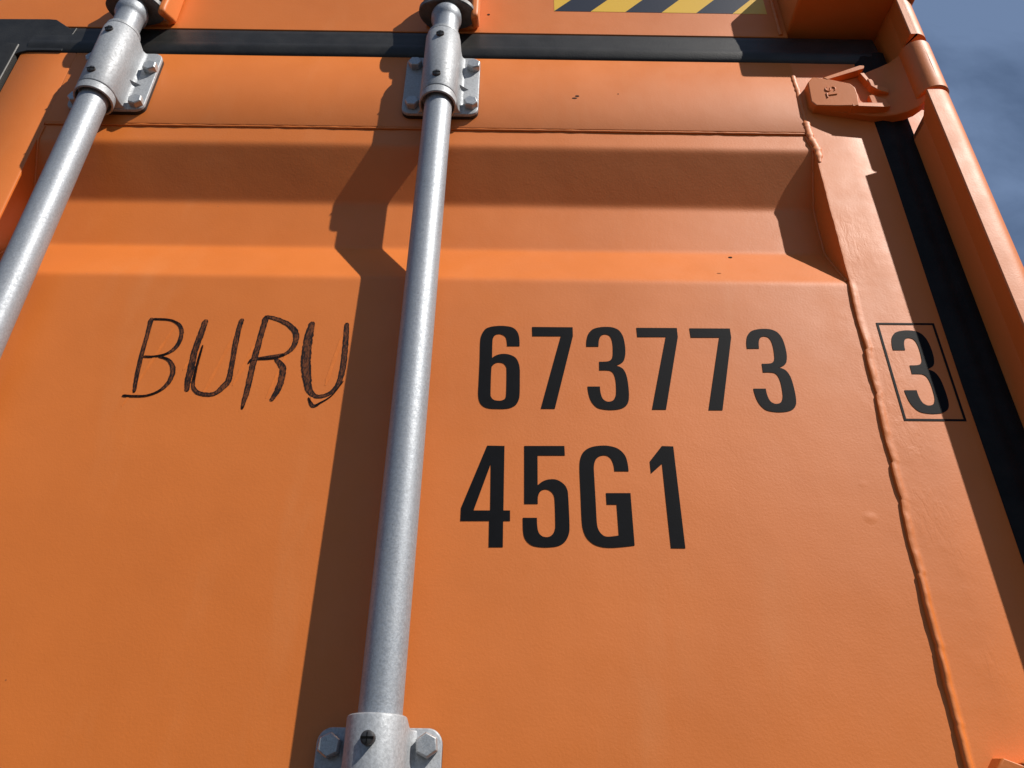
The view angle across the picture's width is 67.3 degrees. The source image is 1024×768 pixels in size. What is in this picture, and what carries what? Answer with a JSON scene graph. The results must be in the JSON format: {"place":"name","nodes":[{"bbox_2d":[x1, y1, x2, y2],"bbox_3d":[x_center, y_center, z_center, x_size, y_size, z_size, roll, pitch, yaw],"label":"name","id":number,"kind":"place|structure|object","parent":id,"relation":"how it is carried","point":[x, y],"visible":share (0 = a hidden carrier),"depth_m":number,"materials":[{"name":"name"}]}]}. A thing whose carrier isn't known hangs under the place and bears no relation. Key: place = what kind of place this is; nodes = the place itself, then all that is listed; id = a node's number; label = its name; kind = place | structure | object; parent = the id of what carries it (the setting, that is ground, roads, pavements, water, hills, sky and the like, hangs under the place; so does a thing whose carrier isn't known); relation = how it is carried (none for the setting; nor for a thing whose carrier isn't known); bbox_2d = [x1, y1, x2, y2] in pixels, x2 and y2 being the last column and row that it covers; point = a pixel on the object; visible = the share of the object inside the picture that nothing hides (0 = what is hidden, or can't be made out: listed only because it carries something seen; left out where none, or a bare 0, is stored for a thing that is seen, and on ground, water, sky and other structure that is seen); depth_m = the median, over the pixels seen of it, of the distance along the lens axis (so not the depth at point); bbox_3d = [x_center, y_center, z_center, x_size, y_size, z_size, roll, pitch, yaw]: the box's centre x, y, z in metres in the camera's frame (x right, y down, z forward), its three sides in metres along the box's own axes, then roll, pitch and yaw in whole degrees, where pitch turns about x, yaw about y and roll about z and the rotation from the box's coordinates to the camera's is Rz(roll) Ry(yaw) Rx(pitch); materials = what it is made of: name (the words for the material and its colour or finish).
{"place":"outdoors","nodes":[
{"label":"outdoors","id":0,"kind":"place"},
{"bbox_2d":[912,0,1023,266],"label":"sky","id":1,"kind":"structure","parent":0,"point":[977,46],"materials":[{"name":"blue"}]},
{"label":"ground","id":2,"kind":"structure","parent":0,"visible":0},
{"bbox_2d":[0,0,1023,767],"bbox_3d":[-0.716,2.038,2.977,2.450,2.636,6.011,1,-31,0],"label":"shipping container","id":3,"kind":"object","parent":2,"relation":"on","point":[510,382],"visible":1,"depth_m":0.77,"materials":[{"name":"orange metal"}]},
{"bbox_2d":[0,125,963,767],"bbox_3d":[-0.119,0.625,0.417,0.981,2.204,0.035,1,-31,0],"label":"door panel","id":4,"kind":"structure","parent":3,"relation":"in","point":[186,577],"depth_m":0.73,"materials":[{"name":"orange paint"}]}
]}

